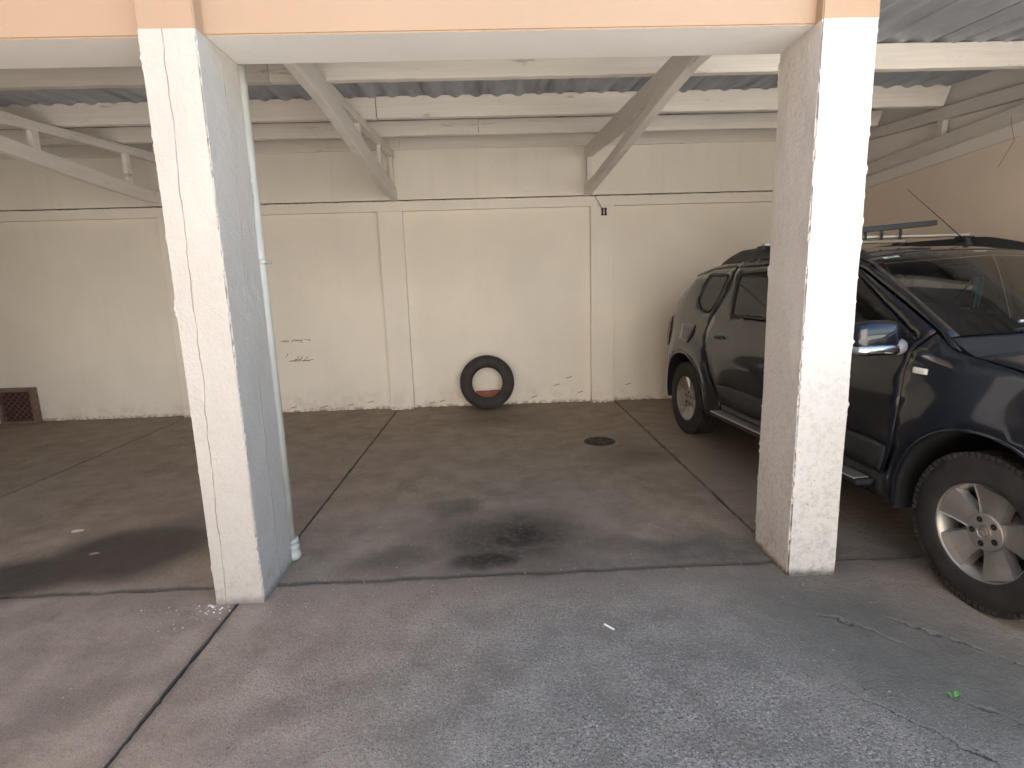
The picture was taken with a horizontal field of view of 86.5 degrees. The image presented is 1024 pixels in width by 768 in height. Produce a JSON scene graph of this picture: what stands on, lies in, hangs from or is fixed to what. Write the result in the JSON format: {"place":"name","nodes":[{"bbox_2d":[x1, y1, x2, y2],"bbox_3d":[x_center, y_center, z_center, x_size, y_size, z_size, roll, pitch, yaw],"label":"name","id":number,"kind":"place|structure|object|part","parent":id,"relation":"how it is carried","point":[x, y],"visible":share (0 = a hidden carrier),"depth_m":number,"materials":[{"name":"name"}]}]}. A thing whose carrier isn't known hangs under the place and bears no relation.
{"place":"outdoors","nodes":[
{"label":"outdoors","id":0,"kind":"place"},
{"bbox_2d":[0,398,1023,767],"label":"ground","id":1,"kind":"structure","parent":0,"point":[504,562],"depth_m":2.43,"materials":[{"name":"concrete"}]},
{"bbox_2d":[71,529,83,532],"bbox_3d":[-2.764,0.934,3.456,0.080,0.008,0.041,-2,10,-2],"label":"plaster flake","id":2,"kind":"object","parent":1,"relation":"on","point":[78,530],"visible":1,"depth_m":3.46,"materials":[{"name":"paint"}]},
{"bbox_2d":[134,0,291,604],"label":"pillar","id":3,"kind":"structure","parent":1,"relation":"on","point":[192,85],"depth_m":2.40,"materials":[{"name":"paint"}]},
{"bbox_2d":[237,64,301,560],"bbox_3d":[-1.263,-0.405,2.777,0.106,2.786,0.100,-2,10,-2],"label":"drainpipe","id":4,"kind":"object","parent":3,"relation":"attached to","point":[296,553],"visible":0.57,"depth_m":2.75,"materials":[{"name":"plastic"}]},
{"bbox_2d":[141,544,560,642],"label":"paint flakes","id":5,"kind":"object","parent":1,"relation":"on","point":[212,606],"visible":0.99,"depth_m":2.57,"materials":[{"name":"white paint"}]},
{"bbox_2d":[0,129,775,423],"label":"back wall","id":6,"kind":"structure","parent":1,"relation":"on","point":[539,274],"depth_m":6.47,"materials":[{"name":"beige paint"}]},
{"bbox_2d":[0,387,42,424],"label":"vent grille","id":7,"kind":"object","parent":6,"relation":"attached to","point":[19,405],"visible":1,"depth_m":6.55,"materials":[{"name":"metal"}]},
{"bbox_2d":[0,110,161,204],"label":"roof truss","id":8,"kind":"object","parent":6,"relation":"attached to","point":[32,152],"visible":0.84,"depth_m":4.69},
{"bbox_2d":[283,63,397,200],"bbox_3d":[-1.270,-2.050,4.389,0.065,0.549,3.842,-2,10,-2],"label":"roof truss","id":9,"kind":"object","parent":6,"relation":"attached to","point":[342,114],"visible":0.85,"depth_m":4.13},
{"bbox_2d":[584,55,711,195],"bbox_3d":[0.929,-2.130,4.449,0.070,0.543,3.840,-2,10,-1],"label":"roof truss","id":10,"kind":"object","parent":6,"relation":"attached to","point":[639,111],"visible":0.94,"depth_m":3.99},
{"bbox_2d":[0,0,1023,159],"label":"carport roof","id":11,"kind":"structure","parent":10,"relation":"on","point":[929,53],"depth_m":4.53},
{"bbox_2d":[594,195,606,215],"bbox_3d":[1.030,-2.077,6.324,0.147,0.231,0.031,-2,10,-2],"label":"hanging wire","id":12,"kind":"object","parent":10,"relation":"hanging from","point":[602,209],"visible":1,"depth_m":6.33,"materials":[{"name":"brown"}]},
{"bbox_2d":[866,83,1023,176],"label":"roof truss","id":13,"kind":"object","parent":6,"relation":"attached to","point":[943,138],"visible":0.7,"depth_m":4.69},
{"bbox_2d":[997,116,1014,167],"bbox_3d":[3.789,-1.854,4.168,0.018,0.351,0.123,-1,10,5],"label":"loose wire","id":14,"kind":"object","parent":13,"relation":"hanging from","point":[1012,143],"visible":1,"depth_m":4.12,"materials":[{"name":"brown"}]},
{"bbox_2d":[476,390,489,397],"bbox_3d":[-0.355,0.183,6.710,0.165,0.191,0.100,-2,10,-3],"label":"brick","id":15,"kind":"object","parent":1,"relation":"on","point":[485,393],"visible":0.41,"depth_m":6.66,"materials":[{"name":"brick"}]},
{"bbox_2d":[460,355,513,408],"bbox_3d":[-0.297,-0.019,6.527,0.645,0.664,0.314,-2,10,-2],"label":"tyre","id":16,"kind":"object","parent":1,"relation":"on","point":[472,368],"visible":1,"depth_m":6.43,"materials":[{"name":"rubber"}]},
{"bbox_2d":[490,390,499,406],"bbox_3d":[-0.207,0.176,6.717,0.125,0.194,0.100,-2,10,0],"label":"brick","id":17,"kind":"object","parent":1,"relation":"on","point":[493,393],"visible":0.38,"depth_m":6.66,"materials":[{"name":"brick"}]},
{"bbox_2d":[584,437,614,445],"bbox_3d":[0.818,0.539,5.088,0.292,0.017,0.292,-2,10,-2],"label":"drain cover","id":18,"kind":"object","parent":1,"relation":"in","point":[600,441],"visible":1,"depth_m":5.07,"materials":[{"name":"metal"}]},
{"bbox_2d":[755,0,879,575],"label":"pillar","id":19,"kind":"structure","parent":1,"relation":"on","point":[826,65],"depth_m":2.50,"materials":[{"name":"paint"}]},
{"bbox_2d":[0,0,816,68],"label":"front beam","id":20,"kind":"structure","parent":19,"relation":"on","point":[63,33],"depth_m":2.28,"materials":[{"name":"paint"}]},
{"bbox_2d":[667,189,1023,619],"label":"parked car","id":21,"kind":"object","parent":1,"relation":"on","point":[934,435],"visible":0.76,"depth_m":2.70,"materials":[{"name":"blue paint"}]},
{"bbox_3d":[1.826,-0.353,4.207,0.285,1.122,1.047,-3,10,-6],"label":"rear door","id":22,"kind":"part","parent":21,"relation":"part of","materials":[{"name":"blue paint"}]},
{"bbox_3d":[1.961,-0.165,3.130,0.252,1.122,1.141,-3,10,-5],"label":"front door","id":23,"kind":"part","parent":21,"relation":"part of","materials":[{"name":"blue paint"}]},
{"bbox_2d":[709,545,1002,751],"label":"rubble crumbs","id":24,"kind":"object","parent":1,"relation":"on","point":[802,582],"visible":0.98,"depth_m":2.63,"materials":[{"name":"grey concrete"}]},
{"bbox_2d":[861,69,1023,296],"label":"side wall","id":25,"kind":"structure","parent":1,"relation":"on","point":[970,187],"depth_m":4.72,"materials":[{"name":"beige paint"}]},
{"bbox_2d":[946,691,960,696],"bbox_3d":[1.537,1.077,1.893,0.053,0.010,0.021,-1,10,5],"label":"leaf","id":26,"kind":"object","parent":1,"relation":"on","point":[956,694],"visible":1,"depth_m":1.89,"materials":[{"name":"green plant"}]}
]}

